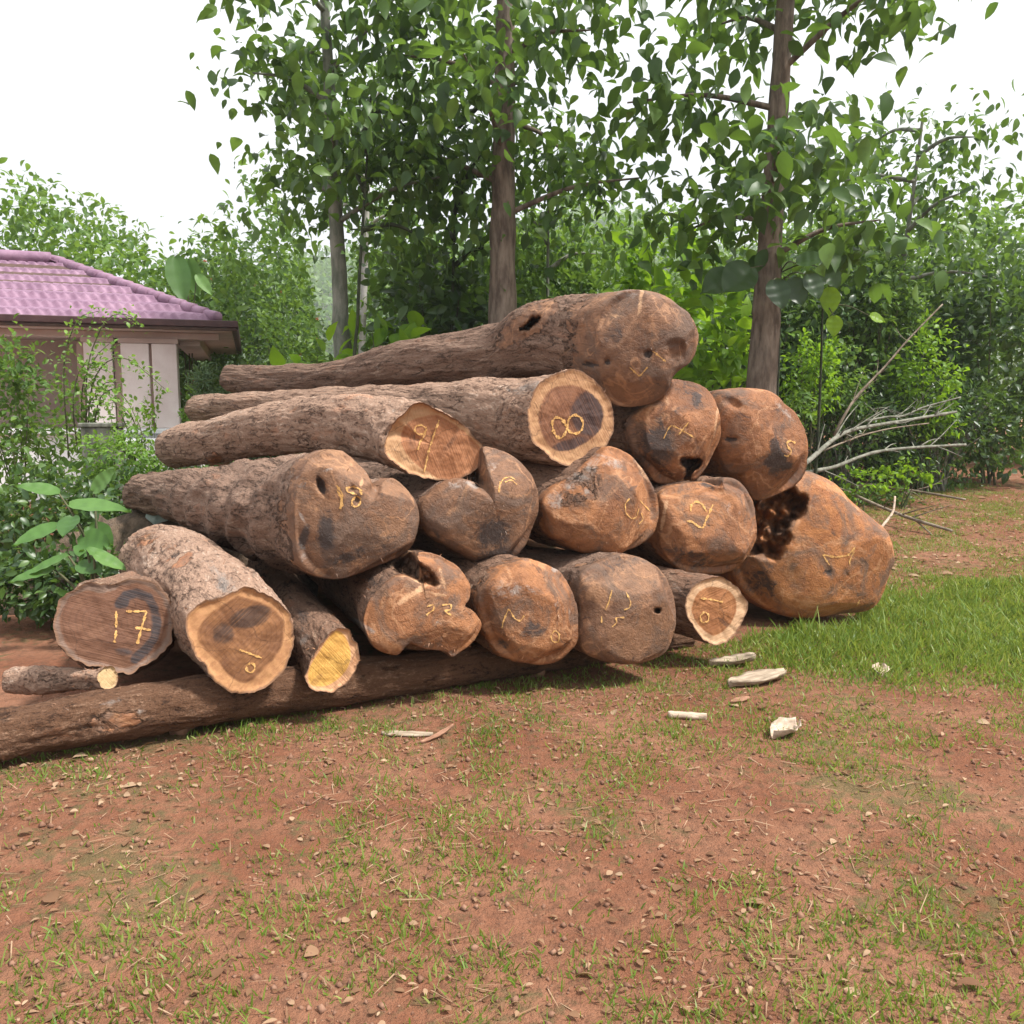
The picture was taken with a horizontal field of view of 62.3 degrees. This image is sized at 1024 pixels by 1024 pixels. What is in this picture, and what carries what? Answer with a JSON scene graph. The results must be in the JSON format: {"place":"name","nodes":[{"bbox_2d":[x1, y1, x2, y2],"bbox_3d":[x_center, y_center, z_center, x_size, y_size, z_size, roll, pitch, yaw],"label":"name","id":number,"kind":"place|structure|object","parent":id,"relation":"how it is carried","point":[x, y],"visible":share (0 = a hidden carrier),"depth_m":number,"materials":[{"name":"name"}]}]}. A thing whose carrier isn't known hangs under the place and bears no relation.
{"place":"outdoors","nodes":[
{"label":"outdoors","id":0,"kind":"place"},
{"bbox_2d":[53,571,175,675],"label":"log","id":1,"kind":"object","parent":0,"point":[121,623],"visible":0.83,"depth_m":4.27,"materials":[{"name":"brown wood"}]},
{"bbox_2d":[179,202,841,417],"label":"hill forest","id":2,"kind":"object","parent":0,"point":[321,266],"visible":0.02,"depth_m":267.10,"materials":[{"name":"green plant"}]},
{"bbox_2d":[0,419,1023,1023],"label":"ground","id":3,"kind":"structure","parent":0,"point":[24,643],"depth_m":3.15,"materials":[{"name":"red soil"}]},
{"bbox_2d":[0,313,84,540],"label":"leafy bush","id":4,"kind":"object","parent":3,"relation":"on","point":[27,433],"visible":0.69,"depth_m":9.49,"materials":[{"name":"green plant"}]},
{"bbox_2d":[0,532,124,629],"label":"leafy bush","id":5,"kind":"object","parent":3,"relation":"on","point":[43,602],"visible":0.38,"depth_m":6.13,"materials":[{"name":"green plant"}]},
{"bbox_2d":[8,547,125,588],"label":"broad leaf plant","id":6,"kind":"object","parent":3,"relation":"on","point":[88,565],"visible":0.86,"depth_m":5.64,"materials":[{"name":"green plant"}]},
{"bbox_2d":[12,468,130,558],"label":"broad leaf plant","id":7,"kind":"object","parent":3,"relation":"on","point":[97,534],"visible":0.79,"depth_m":6.35,"materials":[{"name":"green plant"}]},
{"bbox_2d":[77,423,124,512],"bbox_3d":[-4.335,-0.199,9.038,0.360,1.499,0.340,0,7,0],"label":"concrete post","id":8,"kind":"object","parent":3,"relation":"on","point":[100,428],"visible":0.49,"depth_m":8.83,"materials":[{"name":"grey concrete"}]},
{"bbox_2d":[50,300,170,463],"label":"climbing vine","id":9,"kind":"object","parent":8,"relation":"attached to","point":[85,407],"visible":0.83,"depth_m":9.04,"materials":[{"name":"green plant"}]},
{"bbox_2d":[44,454,165,531],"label":"leafy bush","id":10,"kind":"object","parent":3,"relation":"on","point":[117,486],"visible":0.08,"depth_m":7.94,"materials":[{"name":"green plant"}]},
{"bbox_2d":[65,418,166,513],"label":"leafy bush","id":11,"kind":"object","parent":3,"relation":"on","point":[118,438],"visible":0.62,"depth_m":8.30,"materials":[{"name":"green plant"}]},
{"bbox_2d":[84,381,155,477],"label":"climbing vine","id":12,"kind":"object","parent":11,"relation":"on","point":[120,413],"visible":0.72,"depth_m":8.60,"materials":[{"name":"green plant"}]},
{"bbox_2d":[0,249,241,500],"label":"house","id":13,"kind":"structure","parent":3,"relation":"on","point":[41,292],"depth_m":13.27,"materials":[{"name":"white paint"}]},
{"bbox_2d":[137,370,163,437],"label":"leafy bush","id":14,"kind":"object","parent":3,"relation":"on","point":[154,429],"visible":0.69,"depth_m":12.79,"materials":[{"name":"green plant"}]},
{"bbox_2d":[0,509,317,619],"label":"earth mound","id":15,"kind":"object","parent":3,"relation":"on","point":[124,527],"visible":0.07,"depth_m":6.83,"materials":[{"name":"brown soil"}]},
{"bbox_2d":[0,449,134,586],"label":"leafy bush","id":16,"kind":"object","parent":15,"relation":"on","point":[8,540],"visible":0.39,"depth_m":7.14,"materials":[{"name":"green plant"}]},
{"bbox_2d":[145,514,167,524],"bbox_3d":[-2.849,0.057,6.939,0.281,0.169,0.168,0,7,0],"label":"stone","id":17,"kind":"object","parent":15,"relation":"on","point":[155,519],"visible":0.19,"depth_m":6.87,"materials":[{"name":"grey stone"}]},
{"bbox_2d":[125,430,218,478],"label":"leafy bush","id":18,"kind":"object","parent":3,"relation":"on","point":[166,467],"visible":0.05,"depth_m":10.36,"materials":[{"name":"green plant"}]},
{"bbox_2d":[169,727,194,734],"bbox_3d":[-1.664,1.077,4.480,0.103,0.101,0.453,1,7,5],"label":"support block","id":19,"kind":"object","parent":3,"relation":"on","point":[183,731],"depth_m":4.26,"materials":[{"name":"brown wood"}]},
{"bbox_2d":[177,384,195,422],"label":"leafy bush","id":20,"kind":"object","parent":3,"relation":"on","point":[182,413],"visible":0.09,"depth_m":12.73,"materials":[{"name":"green plant"}]},
{"bbox_2d":[165,254,212,419],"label":"banana plant","id":21,"kind":"object","parent":3,"relation":"on","point":[183,276],"visible":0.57,"depth_m":15.01,"materials":[{"name":"green plant"}]},
{"bbox_2d":[182,361,225,395],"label":"leafy bush","id":22,"kind":"object","parent":3,"relation":"on","point":[204,378],"visible":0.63,"depth_m":12.46,"materials":[{"name":"green plant"}]},
{"bbox_2d":[207,341,282,462],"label":"flowering shrub","id":23,"kind":"object","parent":3,"relation":"on","point":[242,362],"visible":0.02,"depth_m":14.26,"materials":[{"name":"green plant"}]},
{"bbox_2d":[172,218,331,404],"bbox_3d":[-6.253,-4.062,20.303,4.608,5.614,2.654,0,7,0],"label":"flowering shrub","id":24,"kind":"object","parent":3,"relation":"on","point":[255,339],"visible":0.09,"depth_m":19.92,"materials":[{"name":"green plant"}]},
{"bbox_2d":[243,240,332,457],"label":"flowering shrub","id":25,"kind":"object","parent":3,"relation":"on","point":[263,325],"visible":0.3,"depth_m":14.20,"materials":[{"name":"green plant"}]},
{"bbox_2d":[269,321,356,365],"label":"leaf sapling","id":26,"kind":"object","parent":3,"relation":"on","point":[276,357],"visible":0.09,"depth_m":11.11,"materials":[{"name":"green plant"}]},
{"bbox_2d":[178,0,508,357],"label":"tree","id":27,"kind":"object","parent":3,"relation":"on","point":[303,79],"visible":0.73,"depth_m":11.09,"materials":[{"name":"green plant"}]},
{"bbox_2d":[0,633,694,761],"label":"log","id":28,"kind":"object","parent":3,"relation":"on","point":[120,713],"visible":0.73,"depth_m":4.22,"materials":[{"name":"brown wood"}]},
{"bbox_2d":[1,665,120,698],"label":"log","id":29,"kind":"object","parent":28,"relation":"on","point":[42,680],"visible":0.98,"depth_m":4.25,"materials":[{"name":"brown wood"}]},
{"bbox_2d":[118,524,294,693],"bbox_3d":[-1.911,0.483,5.073,0.578,0.668,2.227,-4,8,-33],"label":"log","id":30,"kind":"object","parent":28,"relation":"on","point":[232,620],"visible":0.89,"depth_m":4.26,"materials":[{"name":"brown wood"}]},
{"bbox_2d":[246,559,359,692],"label":"log","id":31,"kind":"object","parent":28,"relation":"on","point":[325,652],"visible":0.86,"depth_m":4.44,"materials":[{"name":"brown wood"}]},
{"bbox_2d":[307,548,481,657],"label":"log","id":32,"kind":"object","parent":28,"relation":"on","point":[413,599],"visible":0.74,"depth_m":4.56,"materials":[{"name":"brown wood"}]},
{"bbox_2d":[122,449,418,578],"bbox_3d":[-1.932,-0.099,5.929,0.751,0.788,3.611,-6,9,-40],"label":"log","id":33,"kind":"object","parent":32,"relation":"on","point":[331,514],"visible":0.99,"depth_m":4.74,"materials":[{"name":"brown wood"}]},
{"bbox_2d":[445,554,577,664],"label":"log","id":34,"kind":"object","parent":28,"relation":"on","point":[525,610],"visible":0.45,"depth_m":4.75,"materials":[{"name":"brown wood"}]},
{"bbox_2d":[252,446,538,561],"bbox_3d":[-1.201,-0.189,6.589,0.734,0.761,4.213,-4,8,-32],"label":"log","id":35,"kind":"object","parent":34,"relation":"on","point":[488,507],"visible":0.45,"depth_m":4.91,"materials":[{"name":"brown wood"}]},
{"bbox_2d":[154,393,482,480],"bbox_3d":[-1.777,-0.548,6.340,0.546,0.644,4.114,-6,9,-43],"label":"log","id":36,"kind":"object","parent":35,"relation":"on","point":[423,440],"visible":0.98,"depth_m":5.39,"materials":[{"name":"brown wood"}]},
{"bbox_2d":[516,545,675,664],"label":"log","id":37,"kind":"object","parent":28,"relation":"on","point":[625,603],"visible":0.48,"depth_m":4.93,"materials":[{"name":"brown wood"}]},
{"bbox_2d":[350,446,658,553],"bbox_3d":[-0.679,-0.257,6.837,0.734,0.708,4.414,-5,8,-38],"label":"log","id":38,"kind":"object","parent":37,"relation":"on","point":[598,499],"visible":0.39,"depth_m":5.16,"materials":[{"name":"brown wood"}]},
{"bbox_2d":[184,369,614,465],"bbox_3d":[-1.479,-0.786,7.019,5.357,0.617,0.560,6,9,43],"label":"log","id":39,"kind":"object","parent":38,"relation":"on","point":[565,417],"visible":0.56,"depth_m":5.36,"materials":[{"name":"brown wood"}]},
{"bbox_2d":[655,565,747,644],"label":"log","id":40,"kind":"object","parent":28,"relation":"on","point":[710,609],"visible":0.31,"depth_m":5.34,"materials":[{"name":"brown wood"}]},
{"bbox_2d":[623,476,756,573],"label":"log","id":41,"kind":"object","parent":40,"relation":"on","point":[706,524],"visible":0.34,"depth_m":5.58,"materials":[{"name":"brown wood"}]},
{"bbox_2d":[606,379,720,483],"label":"log","id":42,"kind":"object","parent":41,"relation":"on","point":[673,434],"visible":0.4,"depth_m":5.63,"materials":[{"name":"brown wood"}]},
{"bbox_2d":[219,289,698,406],"bbox_3d":[-1.092,-1.292,7.361,5.938,0.780,0.593,6,9,43],"label":"log","id":43,"kind":"object","parent":42,"relation":"on","point":[629,348],"visible":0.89,"depth_m":5.76,"materials":[{"name":"brown wood"}]},
{"bbox_2d":[260,44,453,353],"bbox_3d":[-2.676,-5.020,16.410,3.952,8.575,4.315,0,7,0],"label":"tree","id":44,"kind":"object","parent":3,"relation":"on","point":[363,288],"visible":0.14,"depth_m":16.46,"materials":[{"name":"green plant"}]},
{"bbox_2d":[257,23,490,355],"bbox_3d":[-1.563,-2.893,10.965,3.043,6.189,2.894,0,7,0],"label":"tree","id":45,"kind":"object","parent":3,"relation":"on","point":[418,234],"visible":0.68,"depth_m":10.81,"materials":[{"name":"green plant"}]},
{"bbox_2d":[333,307,430,360],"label":"leaf sapling","id":46,"kind":"object","parent":3,"relation":"on","point":[412,329],"visible":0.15,"depth_m":11.56,"materials":[{"name":"green plant"}]},
{"bbox_2d":[381,730,432,736],"bbox_3d":[-0.524,1.109,4.235,0.260,0.025,0.059,0,7,4],"label":"wood splinter","id":47,"kind":"object","parent":3,"relation":"on","point":[412,733],"visible":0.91,"depth_m":4.22,"materials":[{"name":"beige wood"}]},
{"bbox_2d":[351,222,469,348],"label":"leaf shrub","id":48,"kind":"object","parent":3,"relation":"on","point":[378,287],"visible":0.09,"depth_m":13.58,"materials":[{"name":"green plant"}]},
{"bbox_2d":[420,724,453,743],"bbox_3d":[-0.372,1.098,4.190,0.200,0.056,0.032,-6,9,-40],"label":"bark strip","id":49,"kind":"object","parent":3,"relation":"on","point":[437,734],"visible":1,"depth_m":4.19,"materials":[{"name":"brown wood"}]},
{"bbox_2d":[360,211,541,351],"bbox_3d":[-1.052,-2.284,12.849,2.861,4.265,2.542,-5,8,-35],"label":"leaf shrub","id":50,"kind":"object","parent":3,"relation":"on","point":[439,303],"visible":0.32,"depth_m":12.31,"materials":[{"name":"green plant"}]},
{"bbox_2d":[345,42,605,331],"bbox_3d":[-0.731,-3.558,12.219,3.054,7.087,3.376,-4,8,-33],"label":"tree","id":51,"kind":"object","parent":3,"relation":"on","point":[474,219],"visible":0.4,"depth_m":11.84,"materials":[{"name":"green plant"}]},
{"bbox_2d":[0,148,1023,467],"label":"thicket","id":52,"kind":"object","parent":3,"relation":"on","point":[228,270],"visible":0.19,"depth_m":17.24,"materials":[{"name":"green plant"}]},
{"bbox_2d":[0,587,1023,1023],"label":"soil clods","id":53,"kind":"object","parent":3,"relation":"on","point":[474,945],"visible":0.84,"depth_m":2.96,"materials":[{"name":"brown soil"}]},
{"bbox_2d":[0,492,1023,1023],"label":"leaf litter","id":54,"kind":"object","parent":3,"relation":"on","point":[54,896],"visible":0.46,"depth_m":3.02,"materials":[{"name":"brown plant"}]},
{"bbox_2d":[0,496,1023,1023],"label":"dry straw","id":55,"kind":"object","parent":3,"relation":"on","point":[552,850],"visible":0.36,"depth_m":2.98,"materials":[{"name":"beige plant"}]},
{"bbox_2d":[433,187,613,325],"bbox_3d":[-0.187,-2.951,14.565,3.746,5.010,2.185,0,7,0],"label":"leaf shrub","id":56,"kind":"object","parent":3,"relation":"on","point":[537,242],"visible":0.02,"depth_m":14.27,"materials":[{"name":"green plant"}]},
{"bbox_2d":[322,0,740,323],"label":"tree","id":57,"kind":"object","parent":3,"relation":"on","point":[497,103],"visible":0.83,"depth_m":10.80,"materials":[{"name":"green plant"}]},
{"bbox_2d":[531,670,544,676],"bbox_3d":[0.179,0.957,5.423,0.103,0.101,0.453,1,7,5],"label":"support block","id":58,"kind":"object","parent":3,"relation":"on","point":[541,673],"depth_m":5.20,"materials":[{"name":"brown wood"}]},
{"bbox_2d":[471,199,637,324],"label":"leaf shrub","id":59,"kind":"object","parent":3,"relation":"on","point":[596,275],"visible":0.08,"depth_m":13.50,"materials":[{"name":"green plant"}]},
{"bbox_2d":[482,119,653,296],"bbox_3d":[0.899,-3.243,13.037,2.827,6.168,3.286,0,7,0],"label":"tree","id":60,"kind":"object","parent":3,"relation":"on","point":[587,266],"visible":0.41,"depth_m":12.91,"materials":[{"name":"green plant"}]},
{"bbox_2d":[601,203,721,382],"bbox_3d":[2.217,-2.378,12.776,1.512,4.464,2.034,6,9,43],"label":"leaf sapling","id":61,"kind":"object","parent":3,"relation":"on","point":[635,281],"visible":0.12,"depth_m":12.49,"materials":[{"name":"green plant"}]},
{"bbox_2d":[668,711,706,719],"bbox_3d":[0.923,1.072,4.460,0.200,0.039,0.055,1,7,10],"label":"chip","id":62,"kind":"object","parent":3,"relation":"on","point":[693,715],"visible":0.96,"depth_m":4.44,"materials":[{"name":"beige wood"}]},
{"bbox_2d":[649,200,753,390],"bbox_3d":[2.490,-2.102,11.790,2.586,4.248,1.876,0,7,0],"label":"leaf sapling","id":63,"kind":"object","parent":3,"relation":"on","point":[737,308],"visible":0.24,"depth_m":11.53,"materials":[{"name":"green plant"}]},
{"bbox_2d":[698,331,750,390],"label":"leaf sapling","id":64,"kind":"object","parent":3,"relation":"on","point":[728,357],"visible":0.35,"depth_m":11.14,"materials":[{"name":"green plant"}]},
{"bbox_2d":[562,471,894,618],"bbox_3d":[0.980,0.056,8.096,1.116,1.126,5.022,-5,8,-38],"label":"log","id":65,"kind":"object","parent":3,"relation":"on","point":[827,544],"visible":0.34,"depth_m":6.31,"materials":[{"name":"brown wood"}]},
{"bbox_2d":[700,388,808,499],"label":"log","id":66,"kind":"object","parent":65,"relation":"on","point":[761,451],"visible":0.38,"depth_m":5.85,"materials":[{"name":"brown wood"}]},
{"bbox_2d":[709,652,755,666],"bbox_3d":[1.403,0.944,5.393,0.300,0.084,0.133,-1,7,-5],"label":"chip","id":67,"kind":"object","parent":3,"relation":"on","point":[747,656],"visible":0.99,"depth_m":5.41,"materials":[{"name":"beige wood"}]},
{"bbox_2d":[731,696,749,703],"bbox_3d":[1.274,1.052,4.725,0.140,0.024,0.052,-4,8,-30],"label":"bark flake","id":68,"kind":"object","parent":3,"relation":"on","point":[741,698],"visible":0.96,"depth_m":4.72,"materials":[{"name":"brown wood"}]},
{"bbox_2d":[728,668,786,687],"bbox_3d":[1.464,0.992,5.050,0.420,0.070,0.160,-3,7,-24],"label":"wood chip","id":69,"kind":"object","parent":3,"relation":"on","point":[755,677],"visible":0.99,"depth_m":5.03,"materials":[{"name":"beige wood"}]},
{"bbox_2d":[521,0,1013,393],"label":"tree","id":70,"kind":"object","parent":3,"relation":"on","point":[782,157],"visible":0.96,"depth_m":9.93,"materials":[{"name":"green plant"}]},
{"bbox_2d":[700,251,840,396],"bbox_3d":[3.237,-1.724,10.108,1.146,3.951,1.985,6,9,43],"label":"teak sapling","id":71,"kind":"object","parent":3,"relation":"on","point":[736,275],"visible":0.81,"depth_m":9.61,"materials":[{"name":"green plant"}]},
{"bbox_2d":[685,213,876,447],"bbox_3d":[4.097,-2.243,13.853,3.352,5.031,2.561,0,7,0],"label":"dark shrub","id":72,"kind":"object","parent":3,"relation":"on","point":[801,325],"visible":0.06,"depth_m":13.42,"materials":[{"name":"green plant"}]},
{"bbox_2d":[770,717,801,739],"bbox_3d":[1.359,1.078,4.214,0.156,0.078,0.158,1,7,10],"label":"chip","id":73,"kind":"object","parent":3,"relation":"on","point":[787,724],"visible":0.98,"depth_m":4.24,"materials":[{"name":"beige plant"}]},
{"bbox_2d":[783,378,817,428],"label":"dark shrub","id":74,"kind":"object","parent":3,"relation":"on","point":[807,399],"visible":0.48,"depth_m":11.73,"materials":[{"name":"green plant"}]},
{"bbox_2d":[779,326,846,469],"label":"dark shrub","id":75,"kind":"object","parent":3,"relation":"on","point":[827,370],"visible":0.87,"depth_m":12.34,"materials":[{"name":"green plant"}]},
{"bbox_2d":[779,328,885,478],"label":"dark shrub","id":76,"kind":"object","parent":3,"relation":"on","point":[849,383],"visible":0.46,"depth_m":12.95,"materials":[{"name":"green plant"}]},
{"bbox_2d":[740,189,932,487],"bbox_3d":[5.204,-2.583,14.118,3.156,5.493,2.442,3,7,25],"label":"dark shrub","id":77,"kind":"object","parent":3,"relation":"on","point":[838,310],"visible":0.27,"depth_m":13.61,"materials":[{"name":"green plant"}]},
{"bbox_2d":[814,285,884,473],"bbox_3d":[4.289,-1.482,10.754,0.936,3.351,0.370,0,7,0],"label":"teak sapling","id":78,"kind":"object","parent":3,"relation":"on","point":[830,299],"visible":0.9,"depth_m":10.57,"materials":[{"name":"green plant"}]},
{"bbox_2d":[806,419,966,485],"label":"dead branch","id":79,"kind":"object","parent":78,"relation":"on","point":[845,462],"visible":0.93,"depth_m":11.60,"materials":[{"name":"grey wood"}]},
{"bbox_2d":[828,464,897,511],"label":"weed","id":80,"kind":"object","parent":3,"relation":"on","point":[880,477],"visible":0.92,"depth_m":11.58,"materials":[{"name":"green plant"}]},
{"bbox_2d":[780,366,962,494],"bbox_3d":[5.310,-1.179,13.313,3.790,2.214,1.390,0,7,0],"label":"dark shrub","id":81,"kind":"object","parent":3,"relation":"on","point":[837,454],"visible":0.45,"depth_m":13.18,"materials":[{"name":"green plant"}]},
{"bbox_2d":[860,399,914,424],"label":"dead branch","id":82,"kind":"object","parent":81,"relation":"on","point":[881,407],"visible":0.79,"depth_m":12.84,"materials":[{"name":"grey wood"}]},
{"bbox_2d":[823,410,928,450],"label":"dead branch","id":83,"kind":"object","parent":82,"relation":"on","point":[855,436],"visible":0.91,"depth_m":12.13,"materials":[{"name":"grey wood"}]},
{"bbox_2d":[865,380,960,426],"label":"dead branch","id":84,"kind":"object","parent":82,"relation":"on","point":[905,415],"visible":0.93,"depth_m":12.53,"materials":[{"name":"grey wood"}]},
{"bbox_2d":[807,391,957,464],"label":"dead branch","id":85,"kind":"object","parent":84,"relation":"on","point":[815,454],"visible":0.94,"depth_m":11.45,"materials":[{"name":"grey wood"}]},
{"bbox_2d":[809,236,941,487],"bbox_3d":[5.720,-2.419,13.845,2.383,4.198,1.576,0,7,0],"label":"dark shrub","id":86,"kind":"object","parent":3,"relation":"on","point":[863,323],"visible":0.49,"depth_m":13.51,"materials":[{"name":"green plant"}]},
{"bbox_2d":[872,662,889,676],"bbox_3d":[2.293,0.981,5.261,0.105,0.052,0.160,2,7,20],"label":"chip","id":87,"kind":"object","parent":3,"relation":"on","point":[884,665],"visible":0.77,"depth_m":5.29,"materials":[{"name":"beige plant"}]},
{"bbox_2d":[841,482,925,506],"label":"weed","id":88,"kind":"object","parent":3,"relation":"on","point":[879,501],"visible":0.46,"depth_m":12.33,"materials":[{"name":"green plant"}]},
{"bbox_2d":[881,496,907,526],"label":"dead branch","id":89,"kind":"object","parent":3,"relation":"on","point":[889,517],"visible":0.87,"depth_m":9.51,"materials":[{"name":"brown wood"}]},
{"bbox_2d":[839,476,952,534],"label":"dead branch","id":90,"kind":"object","parent":3,"relation":"on","point":[918,521],"visible":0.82,"depth_m":10.44,"materials":[{"name":"grey wood"}]},
{"bbox_2d":[793,204,1012,480],"bbox_3d":[6.892,-2.604,14.971,4.122,5.340,2.356,0,7,0],"label":"dark shrub","id":91,"kind":"object","parent":3,"relation":"on","point":[932,299],"visible":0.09,"depth_m":14.56,"materials":[{"name":"green plant"}]},
{"bbox_2d":[870,451,941,509],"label":"weed","id":92,"kind":"object","parent":3,"relation":"on","point":[927,478],"visible":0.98,"depth_m":12.07,"materials":[{"name":"green plant"}]},
{"bbox_2d":[851,476,965,500],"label":"dead branch","id":93,"kind":"object","parent":3,"relation":"on","point":[930,493],"visible":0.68,"depth_m":12.45,"materials":[{"name":"grey wood"}]},
{"bbox_2d":[798,79,1023,483],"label":"tree","id":94,"kind":"object","parent":3,"relation":"on","point":[938,208],"visible":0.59,"depth_m":13.67,"materials":[{"name":"green plant"}]},
{"bbox_2d":[880,308,969,494],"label":"dark shrub","id":95,"kind":"object","parent":3,"relation":"on","point":[948,389],"visible":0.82,"depth_m":13.12,"materials":[{"name":"green plant"}]},
{"bbox_2d":[848,355,1023,491],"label":"dark shrub","id":96,"kind":"object","parent":3,"relation":"on","point":[976,418],"visible":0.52,"depth_m":13.55,"materials":[{"name":"green plant"}]},
{"bbox_2d":[895,202,1023,484],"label":"dark shrub","id":97,"kind":"object","parent":3,"relation":"on","point":[976,314],"visible":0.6,"depth_m":14.08,"materials":[{"name":"green plant"}]},
{"bbox_2d":[0,482,1023,1023],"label":"grass","id":98,"kind":"structure","parent":0,"point":[952,612],"depth_m":3.77,"materials":[{"name":"green plant"}]},
{"bbox_2d":[0,0,1023,302],"label":"sky","id":99,"kind":"structure","parent":0,"point":[91,91],"materials":[{"name":"white"}]},
{"bbox_2d":[241,226,1023,417],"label":"hill","id":100,"kind":"structure","parent":0,"point":[323,306],"depth_m":240.67,"materials":[{"name":"green plant"}]},
{"bbox_2d":[833,304,942,435],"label":"dead branch","id":101,"kind":"object","parent":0,"point":[856,397],"visible":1,"depth_m":11.61,"materials":[{"name":"grey wood"}]}
]}

